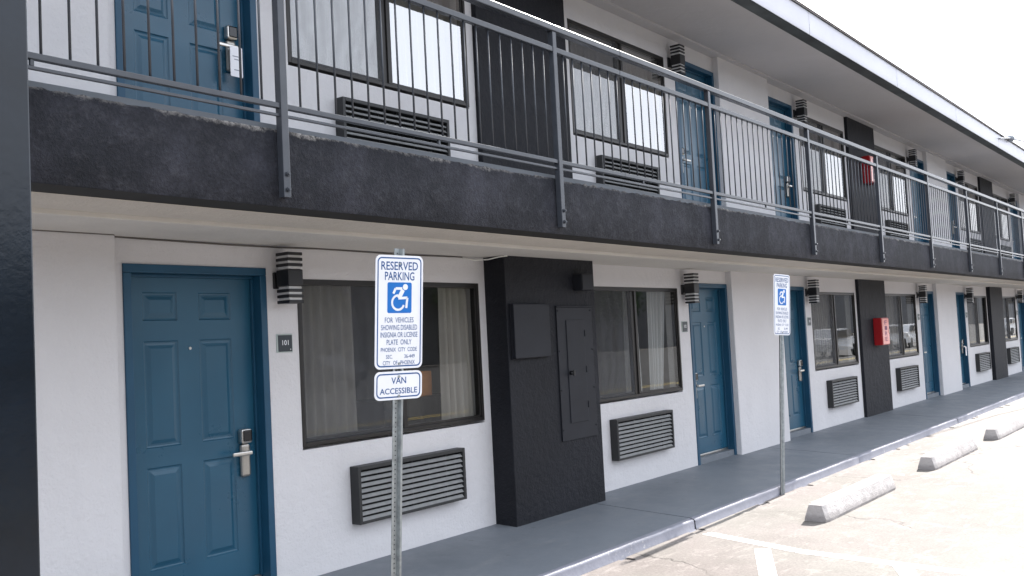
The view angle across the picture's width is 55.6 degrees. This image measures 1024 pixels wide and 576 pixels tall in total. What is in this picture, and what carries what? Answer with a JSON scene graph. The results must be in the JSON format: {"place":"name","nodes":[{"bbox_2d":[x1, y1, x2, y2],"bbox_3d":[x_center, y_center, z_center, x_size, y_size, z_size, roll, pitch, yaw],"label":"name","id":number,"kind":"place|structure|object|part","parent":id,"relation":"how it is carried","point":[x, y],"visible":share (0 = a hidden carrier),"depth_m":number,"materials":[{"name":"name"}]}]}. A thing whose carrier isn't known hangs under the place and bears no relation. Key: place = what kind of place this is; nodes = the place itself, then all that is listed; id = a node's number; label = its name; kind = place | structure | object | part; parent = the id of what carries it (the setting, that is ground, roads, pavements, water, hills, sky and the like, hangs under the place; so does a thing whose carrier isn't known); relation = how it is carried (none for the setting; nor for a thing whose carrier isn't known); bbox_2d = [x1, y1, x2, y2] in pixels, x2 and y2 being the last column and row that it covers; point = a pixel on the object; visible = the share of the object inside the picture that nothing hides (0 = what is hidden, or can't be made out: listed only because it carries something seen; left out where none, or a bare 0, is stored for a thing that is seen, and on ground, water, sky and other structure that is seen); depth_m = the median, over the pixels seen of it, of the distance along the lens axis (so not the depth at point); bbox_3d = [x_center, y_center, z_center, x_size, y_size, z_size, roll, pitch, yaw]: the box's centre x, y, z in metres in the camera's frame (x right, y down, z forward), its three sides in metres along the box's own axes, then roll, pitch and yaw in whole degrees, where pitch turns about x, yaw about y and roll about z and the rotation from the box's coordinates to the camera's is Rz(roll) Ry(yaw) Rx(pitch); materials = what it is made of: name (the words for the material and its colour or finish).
{"place":"outdoors","nodes":[
{"label":"outdoors","id":0,"kind":"place"},
{"bbox_2d":[319,371,1023,575],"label":"walkway","id":1,"kind":"structure","parent":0,"point":[616,517],"depth_m":8.95,"materials":[{"name":"grey paint"}]},
{"bbox_2d":[773,274,789,494],"bbox_3d":[2.697,0.964,9.716,0.305,2.211,0.038,3,-4,-43],"label":"parking sign","id":2,"kind":"object","parent":1,"relation":"on","point":[781,297],"visible":1,"depth_m":9.72,"materials":[{"name":"metal"}]},
{"bbox_2d":[599,399,1023,575],"bbox_3d":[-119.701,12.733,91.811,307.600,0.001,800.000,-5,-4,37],"label":"parking lot","id":3,"kind":"structure","parent":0,"point":[948,516],"depth_m":8.00,"materials":[{"name":"concrete"}]},
{"bbox_2d":[0,0,39,575],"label":"support post","id":4,"kind":"object","parent":3,"relation":"on","point":[19,533],"visible":1,"depth_m":3.70,"materials":[{"name":"metal"}]},
{"bbox_2d":[374,248,422,575],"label":"parking sign","id":5,"kind":"object","parent":3,"relation":"on","point":[398,306],"visible":1,"depth_m":5.25,"materials":[{"name":"metal"}]},
{"bbox_2d":[26,0,1023,575],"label":"motel building","id":6,"kind":"structure","parent":3,"relation":"on","point":[170,412],"depth_m":7.44,"materials":[{"name":"white paint"}]},
{"bbox_2d":[114,0,259,121],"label":"door","id":7,"kind":"structure","parent":6,"relation":"in","point":[135,11],"depth_m":6.19,"materials":[{"name":"blue paint"}]},
{"bbox_2d":[230,46,242,77],"bbox_3d":[-1.803,-1.479,6.356,0.002,0.200,0.096,-5,-4,37],"label":"door hanger","id":8,"kind":"object","parent":7,"relation":"hanging from","point":[234,59],"depth_m":6.35,"materials":[{"name":"grey paper"}]},
{"bbox_2d":[122,263,276,575],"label":"door","id":9,"kind":"structure","parent":6,"relation":"in","point":[199,426],"depth_m":6.04,"materials":[{"name":"blue paint"}]},
{"bbox_2d":[32,229,461,257],"bbox_3d":[-2.850,-0.305,4.781,0.087,0.022,8.100,-5,-4,37],"label":"cable","id":10,"kind":"object","parent":6,"relation":"attached to","point":[239,245],"depth_m":6.22,"materials":[{"name":"black rubber"}]},
{"bbox_2d":[276,334,292,352],"bbox_3d":[-1.521,0.369,6.500,0.013,0.124,0.134,-5,-4,37],"label":"room number sign","id":11,"kind":"object","parent":6,"relation":"attached to","point":[284,343],"visible":1,"depth_m":6.49,"materials":[{"name":"grey plastic"}]},
{"bbox_2d":[272,252,303,303],"bbox_3d":[-1.493,-0.064,6.456,0.174,0.338,0.124,-5,-4,37],"label":"wall lamp","id":12,"kind":"object","parent":6,"relation":"attached to","point":[288,278],"visible":1,"depth_m":6.40,"materials":[{"name":"black metal"}]},
{"bbox_2d":[301,286,357,447],"bbox_3d":[-1.338,0.561,6.927,0.070,1.290,0.593,-5,-4,40],"label":"curtain","id":13,"kind":"object","parent":6,"relation":"hanging from","point":[330,391],"visible":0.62,"depth_m":6.97,"materials":[{"name":"grey fabric"}]},
{"bbox_2d":[290,0,447,95],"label":"curtain","id":14,"kind":"object","parent":6,"relation":"hanging from","point":[324,31],"visible":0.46,"depth_m":7.66,"materials":[{"name":"fabric"}]},
{"bbox_2d":[286,0,468,107],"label":"window","id":15,"kind":"structure","parent":6,"relation":"in","point":[460,6],"depth_m":7.51,"materials":[{"name":"brown metal"}]},
{"bbox_2d":[297,279,484,446],"bbox_3d":[-0.876,0.522,7.386,0.076,1.142,1.942,-5,-4,37],"label":"window","id":16,"kind":"structure","parent":6,"relation":"in","point":[474,293],"depth_m":7.37,"materials":[{"name":"brown metal"}]},
{"bbox_2d":[335,96,450,156],"bbox_3d":[-0.887,-1.166,7.450,0.087,0.405,1.160,-5,-4,37],"label":"air conditioner grille","id":17,"kind":"object","parent":6,"relation":"attached to","point":[344,106],"visible":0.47,"depth_m":7.41,"materials":[{"name":"black metal"}]},
{"bbox_2d":[356,370,441,429],"bbox_3d":[-0.876,1.348,8.000,0.410,1.310,0.850,-5,-4,37],"label":"bedside cabinet","id":18,"kind":"object","parent":6,"relation":"in","point":[425,406],"visible":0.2,"depth_m":7.79,"materials":[{"name":"orange wood"}]},
{"bbox_2d":[350,447,466,524],"bbox_3d":[-0.753,1.472,7.307,0.087,0.405,1.160,-5,-4,37],"label":"air conditioner grille","id":19,"kind":"object","parent":6,"relation":"attached to","point":[433,479],"visible":0.9,"depth_m":7.29,"materials":[{"name":"grey metal"}]},
{"bbox_2d":[438,288,473,425],"bbox_3d":[-0.469,0.578,8.062,0.077,1.290,0.333,-6,-4,44],"label":"curtain","id":20,"kind":"object","parent":6,"relation":"hanging from","point":[456,386],"visible":0.69,"depth_m":8.06,"materials":[{"name":"grey fabric"}]},
{"bbox_2d":[462,255,506,260],"bbox_3d":[-0.238,-0.249,8.110,0.395,0.034,0.090,-2,-3,-17],"label":"cable tail","id":21,"kind":"object","parent":6,"relation":"attached to","point":[484,259],"visible":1,"depth_m":8.12},
{"bbox_2d":[28,0,1023,274],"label":"balcony railing","id":22,"kind":"object","parent":6,"relation":"attached to","point":[284,108],"visible":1,"depth_m":7.08,"materials":[{"name":"metal"}]},
{"bbox_2d":[509,303,550,359],"bbox_3d":[0.160,0.366,8.303,0.045,0.472,0.526,-5,-4,37],"label":"meter cover","id":23,"kind":"object","parent":6,"relation":"attached to","point":[529,330],"visible":1,"depth_m":8.26,"materials":[{"name":"metal"}]},
{"bbox_2d":[555,306,597,441],"bbox_3d":[0.612,0.762,8.827,0.066,1.203,0.586,-5,-4,37],"label":"electrical panel","id":24,"kind":"object","parent":6,"relation":"attached to","point":[577,391],"visible":1,"depth_m":8.81,"materials":[{"name":"paint"}]},
{"bbox_2d":[573,274,593,290],"bbox_3d":[0.656,-0.052,8.950,0.106,0.150,0.190,-5,-4,37],"label":"junction box","id":25,"kind":"object","parent":6,"relation":"attached to","point":[582,282],"visible":1,"depth_m":8.89,"materials":[{"name":"paint"}]},
{"bbox_2d":[569,30,652,148],"bbox_3d":[0.993,-2.021,10.416,0.071,1.290,1.841,-5,-4,38],"label":"curtain","id":26,"kind":"object","parent":6,"relation":"hanging from","point":[596,56],"visible":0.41,"depth_m":10.44,"materials":[{"name":"fabric"}]},
{"bbox_2d":[567,18,668,156],"bbox_3d":[1.136,-2.073,10.321,0.076,1.142,1.942,-5,-4,37],"label":"window","id":27,"kind":"structure","parent":6,"relation":"in","point":[618,44],"depth_m":10.31,"materials":[{"name":"brown metal"}]},
{"bbox_2d":[596,155,659,193],"bbox_3d":[1.229,-1.124,10.204,0.087,0.405,1.160,-5,-4,37],"label":"air conditioner grille","id":28,"kind":"object","parent":6,"relation":"attached to","point":[608,163],"visible":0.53,"depth_m":10.19,"materials":[{"name":"black metal"}]},
{"bbox_2d":[622,291,642,398],"bbox_3d":[1.279,0.613,10.334,0.066,1.290,0.277,-6,-4,43],"label":"curtain","id":29,"kind":"object","parent":6,"relation":"hanging from","point":[627,359],"visible":0.27,"depth_m":10.26,"materials":[{"name":"white fabric"}]},
{"bbox_2d":[594,286,682,401],"bbox_3d":[1.270,0.565,10.178,0.076,1.142,1.942,-5,-4,37],"label":"window","id":30,"kind":"structure","parent":6,"relation":"in","point":[630,291],"depth_m":10.18,"materials":[{"name":"brown metal"}]},
{"bbox_2d":[609,410,674,460],"bbox_3d":[1.363,1.514,10.061,0.087,0.405,1.160,-5,-4,37],"label":"air conditioner grille","id":31,"kind":"object","parent":6,"relation":"attached to","point":[640,435],"visible":1,"depth_m":10.00,"materials":[{"name":"grey metal"}]},
{"bbox_2d":[646,292,663,394],"bbox_3d":[1.627,0.620,10.786,0.080,1.290,0.380,-5,-4,37],"label":"curtain","id":32,"kind":"object","parent":6,"relation":"hanging from","point":[655,311],"visible":0.73,"depth_m":10.74,"materials":[{"name":"white fabric"}]},
{"bbox_2d":[667,44,685,74],"bbox_3d":[1.885,-2.612,11.166,0.174,0.338,0.124,-5,-4,37],"label":"wall lamp","id":33,"kind":"object","parent":6,"relation":"attached to","point":[676,62],"visible":0.91,"depth_m":11.11,"materials":[{"name":"black metal"}]},
{"bbox_2d":[681,321,687,331],"bbox_3d":[1.962,0.438,11.031,0.013,0.124,0.134,-5,-4,37],"label":"room number sign","id":34,"kind":"object","parent":6,"relation":"attached to","point":[684,325],"visible":1,"depth_m":11.02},
{"bbox_2d":[681,273,699,303],"bbox_3d":[2.018,0.006,11.024,0.174,0.338,0.124,-5,-4,37],"label":"wall lamp","id":35,"kind":"object","parent":6,"relation":"attached to","point":[690,289],"visible":1,"depth_m":10.97,"materials":[{"name":"black metal"}]},
{"bbox_2d":[675,61,721,205],"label":"door","id":36,"kind":"structure","parent":6,"relation":"in","point":[694,72],"depth_m":11.80,"materials":[{"name":"blue paint"}]},
{"bbox_2d":[688,283,736,464],"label":"door","id":37,"kind":"structure","parent":6,"relation":"in","point":[709,318],"depth_m":11.70,"materials":[{"name":"blue paint"}]},
{"bbox_2d":[768,96,798,218],"bbox_3d":[3.748,-1.608,13.739,0.172,2.097,1.020,-5,-4,37],"label":"door","id":38,"kind":"structure","parent":6,"relation":"in","point":[775,105],"depth_m":13.98,"materials":[{"name":"blue paint"}]},
{"bbox_2d":[784,286,812,438],"bbox_3d":[3.882,1.030,13.596,0.172,2.097,1.020,-5,-4,37],"label":"door","id":39,"kind":"structure","parent":6,"relation":"in","point":[795,344],"depth_m":13.85,"materials":[{"name":"blue paint"}]},
{"bbox_2d":[793,99,807,123],"bbox_3d":[4.207,-2.566,14.187,0.174,0.338,0.124,-5,-4,37],"label":"wall lamp","id":40,"kind":"object","parent":6,"relation":"attached to","point":[800,113],"visible":0.94,"depth_m":14.13,"materials":[{"name":"black metal"}]},
{"bbox_2d":[807,317,810,325],"bbox_3d":[4.311,0.485,14.088,0.013,0.124,0.134,-5,-4,37],"label":"room number sign","id":41,"kind":"object","parent":6,"relation":"attached to","point":[808,321],"visible":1,"depth_m":14.07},
{"bbox_2d":[805,279,819,302],"bbox_3d":[4.339,0.052,14.045,0.174,0.338,0.124,-5,-4,37],"label":"wall lamp","id":42,"kind":"object","parent":6,"relation":"attached to","point":[812,292],"visible":1,"depth_m":13.99,"materials":[{"name":"black metal"}]},
{"bbox_2d":[800,124,834,194],"bbox_3d":[4.680,-1.948,15.212,0.072,1.290,1.840,-5,-4,38],"label":"curtain","id":43,"kind":"object","parent":6,"relation":"hanging from","point":[814,137],"visible":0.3,"depth_m":15.43,"materials":[{"name":"fabric"}]},
{"bbox_2d":[812,295,833,369],"bbox_3d":[4.613,0.679,14.669,0.072,1.290,0.961,-5,-4,39],"label":"curtain","id":44,"kind":"object","parent":6,"relation":"hanging from","point":[822,335],"visible":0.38,"depth_m":14.82,"materials":[{"name":"grey fabric"}]},
{"bbox_2d":[799,117,846,200],"bbox_3d":[4.822,-2.000,15.117,0.076,1.142,1.942,-5,-4,37],"label":"window","id":45,"kind":"structure","parent":6,"relation":"in","point":[821,126],"depth_m":15.12,"materials":[{"name":"brown metal"}]},
{"bbox_2d":[814,204,846,227],"bbox_3d":[4.945,-1.050,15.039,0.087,0.405,1.160,-5,-4,37],"label":"air conditioner grille","id":46,"kind":"object","parent":6,"relation":"attached to","point":[829,222],"visible":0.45,"depth_m":15.02,"materials":[{"name":"black metal"}]},
{"bbox_2d":[811,292,858,369],"bbox_3d":[4.956,0.638,14.974,0.076,1.142,1.942,-5,-4,37],"label":"window","id":47,"kind":"structure","parent":6,"relation":"in","point":[831,295],"depth_m":14.97,"materials":[{"name":"brown metal"}]},
{"bbox_2d":[826,376,858,407],"bbox_3d":[5.079,1.587,14.896,0.087,0.405,1.160,-5,-4,37],"label":"air conditioner grille","id":48,"kind":"object","parent":6,"relation":"attached to","point":[842,391],"visible":1,"depth_m":14.83,"materials":[{"name":"grey metal"}]},
{"bbox_2d":[861,156,874,184],"bbox_3d":[6.089,-1.997,16.497,0.163,0.455,0.370,-5,-4,37],"label":"fire extinguisher cabinet","id":49,"kind":"object","parent":6,"relation":"attached to","point":[869,158],"visible":0.23,"depth_m":16.36,"materials":[{"name":"red metal"}]},
{"bbox_3d":[6.143,-2.002,16.456,0.027,0.431,0.346,-5,-4,37],"label":"door","id":50,"kind":"part","parent":49,"relation":"part of","materials":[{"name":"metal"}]},
{"bbox_2d":[873,318,889,344],"bbox_3d":[6.227,0.730,16.349,0.163,0.455,0.370,-5,-4,37],"label":"fire extinguisher cabinet","id":51,"kind":"object","parent":6,"relation":"attached to","point":[881,331],"visible":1,"depth_m":16.22,"materials":[{"name":"red metal"}]},
{"bbox_3d":[6.281,0.725,16.308,0.027,0.431,0.346,-5,-4,37],"label":"door","id":52,"kind":"part","parent":51,"relation":"part of","materials":[{"name":"glass"}]},
{"bbox_2d":[875,151,898,210],"bbox_3d":[6.826,-1.905,18.003,0.073,1.290,1.840,-5,-4,38],"label":"curtain","id":53,"kind":"object","parent":6,"relation":"hanging from","point":[881,162],"visible":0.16,"depth_m":18.23,"materials":[{"name":"fabric"}]},
{"bbox_2d":[885,296,897,358],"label":"curtain","id":54,"kind":"object","parent":6,"relation":"hanging from","point":[893,349],"visible":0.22,"depth_m":17.60,"materials":[{"name":"grey fabric"}]},
{"bbox_2d":[874,145,908,215],"bbox_3d":[6.968,-1.958,17.909,0.076,1.142,1.942,-5,-4,37],"label":"window","id":55,"kind":"structure","parent":6,"relation":"in","point":[888,153],"depth_m":17.91,"materials":[{"name":"brown metal"}]},
{"bbox_2d":[885,220,908,238],"bbox_3d":[7.062,-1.008,17.792,0.087,0.405,1.160,-5,-4,37],"label":"air conditioner grille","id":56,"kind":"object","parent":6,"relation":"attached to","point":[896,235],"visible":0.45,"depth_m":17.79,"materials":[{"name":"black metal"}]},
{"bbox_2d":[885,294,918,358],"bbox_3d":[7.102,0.680,17.766,0.076,1.142,1.942,-5,-4,37],"label":"window","id":57,"kind":"structure","parent":6,"relation":"in","point":[898,296],"depth_m":17.78,"materials":[{"name":"brown metal"}]},
{"bbox_2d":[895,365,919,390],"bbox_3d":[7.196,1.629,17.649,0.087,0.405,1.160,-5,-4,37],"label":"air conditioner grille","id":58,"kind":"object","parent":6,"relation":"attached to","point":[907,377],"visible":1,"depth_m":17.58,"materials":[{"name":"grey metal"}]},
{"bbox_2d":[796,0,1022,148],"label":"roof edge","id":59,"kind":"object","parent":6,"relation":"on","point":[896,65],"visible":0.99,"depth_m":13.70,"materials":[{"name":"black metal"}]},
{"bbox_2d":[906,149,917,166],"bbox_3d":[7.717,-2.496,18.754,0.174,0.338,0.124,-5,-4,37],"label":"wall lamp","id":60,"kind":"object","parent":6,"relation":"attached to","point":[912,159],"visible":0.88,"depth_m":18.70,"materials":[{"name":"black metal"}]},
{"bbox_2d":[908,155,928,242],"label":"door","id":61,"kind":"structure","parent":6,"relation":"in","point":[920,165],"depth_m":19.58,"materials":[{"name":"blue paint"}]},
{"bbox_2d":[916,285,927,302],"bbox_3d":[7.850,0.121,18.612,0.174,0.338,0.124,-5,-4,37],"label":"wall lamp","id":62,"kind":"object","parent":6,"relation":"attached to","point":[922,295],"visible":1,"depth_m":18.55,"materials":[{"name":"black metal"}]},
{"bbox_2d":[918,291,940,398],"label":"door","id":63,"kind":"structure","parent":6,"relation":"in","point":[927,314],"depth_m":19.42,"materials":[{"name":"blue paint"}]},
{"bbox_2d":[946,171,959,248],"bbox_3d":[9.580,-1.492,21.327,0.172,2.097,1.020,-5,-4,37],"label":"door","id":64,"kind":"structure","parent":6,"relation":"in","point":[951,177],"depth_m":21.65,"materials":[{"name":"blue paint"}]},
{"bbox_2d":[955,170,964,185],"bbox_3d":[10.039,-2.450,21.775,0.174,0.338,0.124,-5,-4,37],"label":"wall lamp","id":65,"kind":"object","parent":6,"relation":"attached to","point":[960,178],"visible":0.9,"depth_m":21.72,"materials":[{"name":"black metal"}]},
{"bbox_2d":[955,292,970,387],"bbox_3d":[9.714,1.146,21.184,0.172,2.097,1.020,-5,-4,37],"label":"door","id":66,"kind":"structure","parent":6,"relation":"in","point":[960,305],"depth_m":21.50,"materials":[{"name":"blue paint"}]},
{"bbox_2d":[959,186,971,227],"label":"curtain","id":67,"kind":"object","parent":6,"relation":"hanging from","point":[960,191],"visible":0.08,"depth_m":23.00,"materials":[{"name":"fabric"}]},
{"bbox_2d":[957,181,979,233],"bbox_3d":[10.655,-1.885,22.705,0.076,1.142,1.942,-5,-4,37],"label":"window","id":68,"kind":"structure","parent":6,"relation":"in","point":[967,185],"depth_m":23.05,"materials":[{"name":"brown metal"}]},
{"bbox_2d":[964,288,973,302],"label":"wall lamp","id":69,"kind":"object","parent":6,"relation":"attached to","point":[969,294],"visible":1,"depth_m":21.58,"materials":[{"name":"black metal"}]},
{"bbox_2d":[967,303,975,346],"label":"curtain","id":70,"kind":"object","parent":6,"relation":"hanging from","point":[971,324],"visible":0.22,"depth_m":22.47,"materials":[{"name":"grey fabric"}]},
{"bbox_2d":[966,238,982,252],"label":"air conditioner grille","id":71,"kind":"object","parent":6,"relation":"attached to","point":[977,250],"visible":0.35,"depth_m":22.72,"materials":[{"name":"black metal"}]},
{"bbox_2d":[966,296,988,345],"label":"window","id":72,"kind":"structure","parent":6,"relation":"in","point":[975,297],"depth_m":22.58,"materials":[{"name":"brown metal"}]},
{"bbox_2d":[975,352,991,371],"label":"air conditioner grille","id":73,"kind":"object","parent":6,"relation":"attached to","point":[983,361],"visible":1,"depth_m":22.36,"materials":[{"name":"grey metal"}]},
{"bbox_2d":[993,194,1009,240],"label":"window","id":74,"kind":"structure","parent":6,"relation":"in","point":[994,195],"depth_m":25.50,"materials":[{"name":"brown metal"}]},
{"bbox_2d":[1002,298,1006,338],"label":"curtain","id":75,"kind":"object","parent":6,"relation":"hanging from","point":[1004,320],"visible":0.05,"depth_m":25.38,"materials":[{"name":"grey fabric"}]},
{"bbox_2d":[1001,245,1011,257],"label":"air conditioner grille","id":76,"kind":"object","parent":6,"relation":"attached to","point":[1003,255],"visible":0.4,"depth_m":25.40,"materials":[{"name":"black metal"}]},
{"bbox_2d":[1002,296,1017,340],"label":"window","id":77,"kind":"structure","parent":6,"relation":"in","point":[1009,338],"depth_m":25.38,"materials":[{"name":"brown metal"}]},
{"bbox_2d":[1006,135,1014,141],"bbox_3d":[10.261,-3.106,20.150,0.405,0.140,0.156,-1,-3,-27],"label":"cable insulator","id":78,"kind":"object","parent":6,"relation":"attached to","point":[1012,137],"visible":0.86,"depth_m":20.15,"materials":[{"name":"white ceramic"}]},
{"bbox_2d":[1008,193,1015,205],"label":"wall lamp","id":79,"kind":"object","parent":6,"relation":"attached to","point":[1012,201],"visible":0.94,"depth_m":26.28,"materials":[{"name":"black metal"}]},
{"bbox_2d":[1006,347,1019,363],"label":"air conditioner grille","id":80,"kind":"object","parent":6,"relation":"attached to","point":[1013,354],"visible":0.98,"depth_m":25.14,"materials":[{"name":"grey metal"}]},
{"bbox_2d":[1009,198,1020,259],"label":"door","id":81,"kind":"structure","parent":6,"relation":"in","point":[1011,210],"depth_m":27.20,"materials":[{"name":"blue paint"}]},
{"bbox_2d":[1015,290,1023,302],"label":"wall lamp","id":82,"kind":"object","parent":6,"relation":"attached to","point":[1019,296],"visible":1,"depth_m":26.14,"materials":[{"name":"black metal"}]},
{"bbox_2d":[1016,294,1023,370],"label":"door","id":83,"kind":"structure","parent":6,"relation":"in","point":[1020,306],"depth_m":26.97,"materials":[{"name":"blue paint"}]},
{"bbox_2d":[537,392,1023,575],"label":"curb","id":84,"kind":"structure","parent":3,"relation":"on","point":[587,564],"depth_m":8.85,"materials":[{"name":"paint"}]},
{"bbox_2d":[580,397,1023,575],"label":"gutter","id":85,"kind":"object","parent":3,"relation":"on","point":[618,563],"visible":1,"depth_m":8.90,"materials":[{"name":"concrete"}]},
{"bbox_2d":[805,474,895,522],"bbox_3d":[3.181,1.932,9.054,0.213,0.152,1.923,-5,-4,38],"label":"wheel stop","id":86,"kind":"object","parent":3,"relation":"on","point":[833,506],"visible":1,"depth_m":8.78,"materials":[{"name":"concrete"}]},
{"bbox_2d":[704,532,1019,575],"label":"parking lines","id":87,"kind":"object","parent":3,"relation":"on","point":[765,560],"visible":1,"depth_m":6.86,"materials":[{"name":"white paint"}]},
{"bbox_2d":[918,437,977,469],"bbox_3d":[5.243,1.968,11.650,0.227,0.152,1.990,-5,-4,37],"label":"wheel stop","id":88,"kind":"object","parent":3,"relation":"on","point":[941,457],"visible":1,"depth_m":11.33,"materials":[{"name":"concrete"}]},
{"bbox_2d":[983,416,1023,439],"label":"wheel stop","id":89,"kind":"object","parent":3,"relation":"on","point":[1004,428],"visible":1,"depth_m":13.62,"materials":[{"name":"concrete"}]},
{"bbox_2d":[798,0,1023,148],"label":"sky","id":90,"kind":"structure","parent":0,"point":[970,52],"materials":[{"name":"white"}]}
]}

